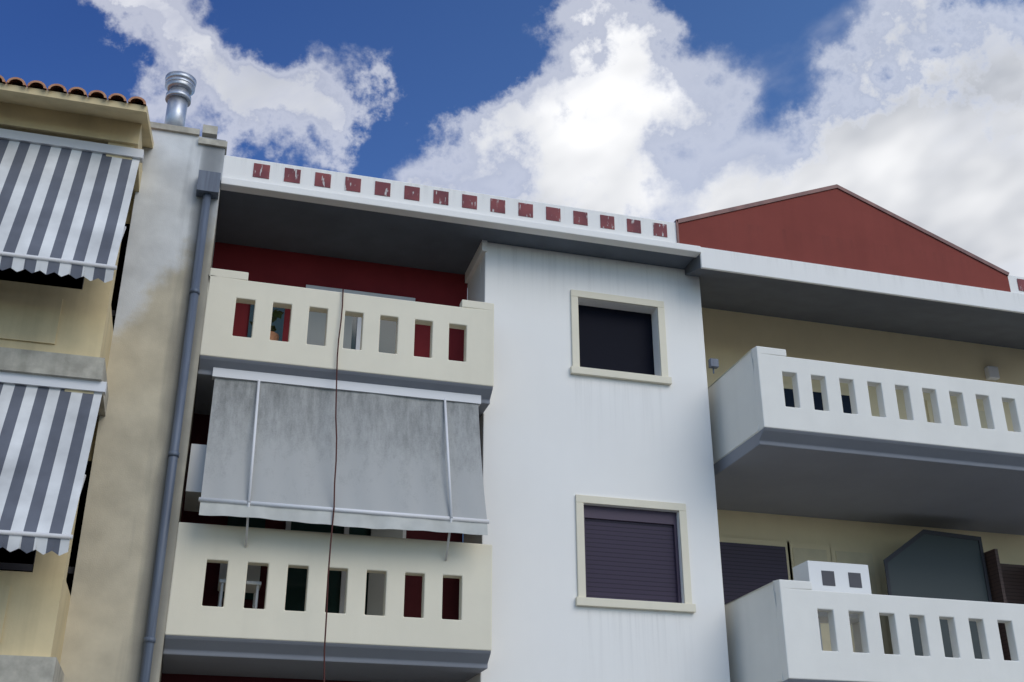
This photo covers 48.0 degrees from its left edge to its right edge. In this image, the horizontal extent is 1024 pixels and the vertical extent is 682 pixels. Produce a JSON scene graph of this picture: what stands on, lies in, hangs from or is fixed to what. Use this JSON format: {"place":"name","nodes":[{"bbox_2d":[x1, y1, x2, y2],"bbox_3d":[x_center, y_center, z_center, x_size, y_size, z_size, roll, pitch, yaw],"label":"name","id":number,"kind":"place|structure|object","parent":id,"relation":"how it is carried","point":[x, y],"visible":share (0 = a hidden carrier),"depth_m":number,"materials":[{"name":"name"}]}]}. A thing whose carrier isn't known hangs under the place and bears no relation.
{"place":"outdoors","nodes":[
{"label":"outdoors","id":0,"kind":"place"},
{"bbox_2d":[0,200,133,593],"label":"window","id":1,"kind":"structure","parent":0,"point":[92,447],"depth_m":13.19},
{"bbox_2d":[0,224,129,594],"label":"window","id":2,"kind":"structure","parent":1,"relation":"in","point":[16,566],"depth_m":12.36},
{"bbox_2d":[194,242,467,414],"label":"loggia back wall","id":3,"kind":"structure","parent":0,"point":[278,267],"depth_m":15.79,"materials":[{"name":"red paint"}]},
{"bbox_2d":[194,268,493,417],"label":"balcony","id":4,"kind":"structure","parent":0,"point":[296,354],"depth_m":13.83,"materials":[{"name":"beige paint"}]},
{"bbox_2d":[250,309,283,340],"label":"balcony plants","id":5,"kind":"object","parent":4,"relation":"on","point":[276,314],"visible":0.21,"depth_m":13.97,"materials":[{"name":"green plant"}]},
{"bbox_2d":[323,289,343,681],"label":"cable","id":6,"kind":"object","parent":4,"relation":"hanging from","point":[334,489],"visible":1,"depth_m":12.60,"materials":[{"name":"red"}]},
{"bbox_2d":[198,367,488,559],"bbox_3d":[-1.864,1.364,13.108,3.200,2.109,0.635,7,-26,-14],"label":"awning frame","id":7,"kind":"object","parent":4,"relation":"attached to","point":[258,377],"visible":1,"depth_m":13.40,"materials":[{"name":"white metal"}]},
{"bbox_2d":[199,377,487,534],"bbox_3d":[-1.856,1.301,13.103,3.140,1.800,0.540,7,-26,-14],"label":"awning cloth","id":8,"kind":"object","parent":7,"relation":"attached to","point":[391,454],"visible":0.98,"depth_m":13.12,"materials":[{"name":"grey fabric"}]},
{"bbox_2d":[307,311,402,615],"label":"loggia curtains","id":9,"kind":"object","parent":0,"point":[316,336],"visible":0.04,"depth_m":14.46,"materials":[{"name":"fabric"}]},
{"bbox_2d":[0,0,1023,293],"label":"sky","id":10,"kind":"structure","parent":0,"point":[663,110],"materials":[{"name":"blue"}]},
{"label":"ground","id":11,"kind":"structure","parent":0,"visible":0},
{"bbox_2d":[0,102,141,681],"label":"bay","id":12,"kind":"object","parent":11,"relation":"on","point":[53,331],"visible":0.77,"depth_m":11.75,"materials":[{"name":"beige paint"}]},
{"bbox_2d":[0,371,106,538],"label":"awning frame","id":13,"kind":"object","parent":12,"relation":"attached to","point":[50,382],"visible":0.73,"depth_m":11.57,"materials":[{"name":"white metal"}]},
{"bbox_2d":[0,383,101,555],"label":"striped awning","id":14,"kind":"object","parent":13,"relation":"attached to","point":[46,435],"visible":1,"depth_m":10.93,"materials":[{"name":"white fabric"}]},
{"bbox_2d":[0,128,143,269],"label":"awning frame","id":15,"kind":"object","parent":12,"relation":"attached to","point":[55,141],"visible":0.75,"depth_m":12.67,"materials":[{"name":"white metal"}]},
{"bbox_2d":[0,139,139,282],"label":"striped awning","id":16,"kind":"object","parent":15,"relation":"attached to","point":[63,203],"visible":1,"depth_m":11.99,"materials":[{"name":"white fabric"}]},
{"bbox_2d":[0,83,153,148],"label":"roof eave","id":17,"kind":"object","parent":12,"relation":"on","point":[67,102],"depth_m":12.54,"materials":[{"name":"beige paint"}]},
{"bbox_2d":[0,75,145,105],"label":"roof tiles","id":18,"kind":"object","parent":17,"relation":"on","point":[36,84],"visible":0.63,"depth_m":12.47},
{"bbox_2d":[60,129,225,681],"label":"wall strip","id":19,"kind":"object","parent":11,"relation":"on","point":[105,630],"visible":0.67,"depth_m":12.72,"materials":[{"name":"beige paint"}]},
{"bbox_2d":[139,170,220,681],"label":"down pipe","id":20,"kind":"object","parent":19,"relation":"attached to","point":[208,185],"visible":1,"depth_m":12.74,"materials":[{"name":"grey metal"}]},
{"bbox_2d":[164,71,196,126],"bbox_3d":[-4.308,-3.002,14.805,0.400,1.000,0.400,7,-26,-14],"label":"chimney flue","id":21,"kind":"object","parent":19,"relation":"on","point":[180,86],"visible":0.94,"depth_m":14.76,"materials":[{"name":"silver metal"}]},
{"bbox_2d":[150,121,227,154],"bbox_3d":[-4.596,-1.814,16.090,1.010,0.320,4.040,7,-26,-14],"label":"wall coping","id":22,"kind":"object","parent":19,"relation":"on","point":[209,131],"visible":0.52,"depth_m":14.35,"materials":[{"name":"beige concrete"}]},
{"bbox_2d":[184,444,206,511],"bbox_3d":[-3.578,1.596,13.312,0.335,0.560,0.800,7,-26,-14],"label":"air conditioner","id":23,"kind":"object","parent":19,"relation":"attached to","point":[195,474],"visible":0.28,"depth_m":12.97,"materials":[{"name":"white metal"}]},
{"bbox_2d":[161,414,462,681],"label":"loggia back wall","id":24,"kind":"structure","parent":11,"relation":"on","point":[413,584],"depth_m":14.18,"materials":[{"name":"red paint"}]},
{"bbox_2d":[222,285,414,614],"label":"loggia doors","id":25,"kind":"structure","parent":24,"relation":"attached to","point":[296,589],"depth_m":14.21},
{"bbox_2d":[162,522,491,681],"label":"balcony","id":26,"kind":"structure","parent":24,"relation":"attached to","point":[233,636],"depth_m":12.57,"materials":[{"name":"beige paint"}]},
{"bbox_2d":[218,563,260,608],"bbox_3d":[-3.037,2.723,12.818,0.450,0.900,0.450,7,-26,-14],"label":"balcony chair","id":27,"kind":"object","parent":26,"relation":"on","point":[253,583],"visible":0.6,"depth_m":12.96,"materials":[{"name":"white"}]},
{"bbox_2d":[463,242,729,681],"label":"wall","id":28,"kind":"structure","parent":11,"relation":"on","point":[556,436],"depth_m":14.60,"materials":[{"name":"white paint"}]},
{"bbox_2d":[215,155,700,287],"bbox_3d":[-0.762,-1.382,15.869,6.400,0.450,1.960,7,-26,-14],"label":"roof band","id":29,"kind":"object","parent":28,"relation":"on","point":[276,211],"visible":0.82,"depth_m":15.22,"materials":[{"name":"white paint"}]},
{"bbox_2d":[253,163,666,236],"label":"parapet openings","id":30,"kind":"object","parent":29,"relation":"attached to","point":[410,192],"visible":1,"depth_m":15.02,"materials":[{"name":"red paint"}]},
{"bbox_2d":[465,240,486,282],"bbox_3d":[-0.498,-1.084,15.860,0.070,0.160,0.980,7,-26,-14],"label":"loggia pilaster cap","id":31,"kind":"object","parent":29,"relation":"attached to","point":[476,259],"visible":1,"depth_m":15.73,"materials":[{"name":"white paint"}]},
{"bbox_2d":[578,305,654,374],"bbox_3d":[1.380,0.035,15.636,1.150,1.040,0.010,7,-26,-14],"label":"window glass","id":32,"kind":"object","parent":28,"relation":"attached to","point":[616,340],"visible":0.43,"depth_m":15.66,"materials":[{"name":"black glass"}]},
{"bbox_2d":[570,289,671,384],"bbox_3d":[1.445,-0.060,15.429,1.410,1.240,0.060,7,-26,-14],"label":"window trim","id":33,"kind":"structure","parent":28,"relation":"attached to","point":[662,379],"depth_m":15.38,"materials":[{"name":"beige paint"}]},
{"bbox_2d":[584,505,681,602],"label":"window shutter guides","id":34,"kind":"object","parent":28,"relation":"attached to","point":[629,515],"depth_m":14.49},
{"bbox_2d":[585,518,677,602],"bbox_3d":[1.467,2.676,14.342,1.280,1.180,0.030,7,-26,-14],"label":"shutter window","id":35,"kind":"structure","parent":34,"relation":"in","point":[630,560],"depth_m":14.30,"materials":[{"name":"grey"}]},
{"bbox_2d":[575,494,695,612],"bbox_3d":[1.507,2.617,14.214,1.540,1.380,0.060,7,-26,-14],"label":"window trim","id":36,"kind":"structure","parent":28,"relation":"attached to","point":[686,606],"depth_m":14.17,"materials":[{"name":"beige paint"}]},
{"bbox_2d":[702,308,1023,653],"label":"back wall","id":37,"kind":"structure","parent":11,"relation":"on","point":[731,338],"depth_m":18.30,"materials":[{"name":"beige paint"}]},
{"bbox_2d":[708,358,718,373],"bbox_3d":[2.745,0.344,15.660,0.120,0.200,0.080,7,-26,-14],"label":"wall sensor box","id":38,"kind":"object","parent":37,"relation":"attached to","point":[713,363],"visible":1,"depth_m":15.65,"materials":[{"name":"grey plastic"}]},
{"bbox_2d":[684,254,1023,349],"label":"roof","id":39,"kind":"structure","parent":37,"relation":"on","point":[748,294],"depth_m":17.49,"materials":[{"name":"white paint"}]},
{"bbox_2d":[674,184,1008,275],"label":"roof trim","id":40,"kind":"structure","parent":39,"relation":"attached to","point":[817,190],"depth_m":16.90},
{"bbox_2d":[678,188,1010,291],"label":"gable wall","id":41,"kind":"structure","parent":39,"relation":"on","point":[836,227],"depth_m":16.58,"materials":[{"name":"red paint"}]},
{"bbox_2d":[700,247,1023,313],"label":"roof fascia","id":42,"kind":"structure","parent":39,"relation":"attached to","point":[801,272],"depth_m":16.30,"materials":[{"name":"white paint"}]},
{"bbox_2d":[1008,275,1023,293],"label":"roof band","id":43,"kind":"object","parent":39,"relation":"on","point":[1013,284],"visible":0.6,"depth_m":17.11,"materials":[{"name":"white paint"}]},
{"bbox_2d":[1017,279,1023,290],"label":"roof band squares","id":44,"kind":"structure","parent":43,"relation":"attached to","point":[1020,282],"depth_m":17.14,"materials":[{"name":"red paint"}]},
{"bbox_2d":[708,346,1023,534],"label":"balcony","id":45,"kind":"structure","parent":37,"relation":"attached to","point":[774,454],"depth_m":15.07,"materials":[{"name":"white paint"}]},
{"bbox_2d":[719,384,1023,653],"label":"door trim","id":46,"kind":"structure","parent":37,"relation":"attached to","point":[829,549],"depth_m":16.95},
{"bbox_2d":[720,388,1023,653],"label":"shutters","id":47,"kind":"object","parent":46,"relation":"attached to","point":[747,568],"visible":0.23,"depth_m":16.66,"materials":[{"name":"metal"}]},
{"bbox_2d":[724,579,1023,681],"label":"balcony","id":48,"kind":"structure","parent":37,"relation":"attached to","point":[773,631],"depth_m":13.51,"materials":[{"name":"white paint"}]},
{"bbox_2d":[793,560,871,652],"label":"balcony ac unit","id":49,"kind":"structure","parent":48,"relation":"on","point":[836,577],"depth_m":13.85,"materials":[{"name":"white metal"}]},
{"bbox_2d":[883,529,991,658],"bbox_3d":[6.121,3.855,16.398,1.700,2.360,0.075,7,-26,-14],"label":"grey screen","id":50,"kind":"object","parent":48,"relation":"on","point":[923,563],"visible":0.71,"depth_m":16.62,"materials":[{"name":"grey"}]},
{"bbox_2d":[984,549,1010,660],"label":"open shutter leaves","id":51,"kind":"object","parent":48,"relation":"on","point":[995,578],"visible":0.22,"depth_m":16.68,"materials":[{"name":"wood"}]},
{"bbox_2d":[984,366,999,380],"bbox_3d":[7.988,0.536,19.157,0.200,0.220,0.120,7,-26,-14],"label":"wall lamp","id":52,"kind":"object","parent":37,"relation":"attached to","point":[991,372],"visible":1,"depth_m":19.11,"materials":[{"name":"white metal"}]}
]}

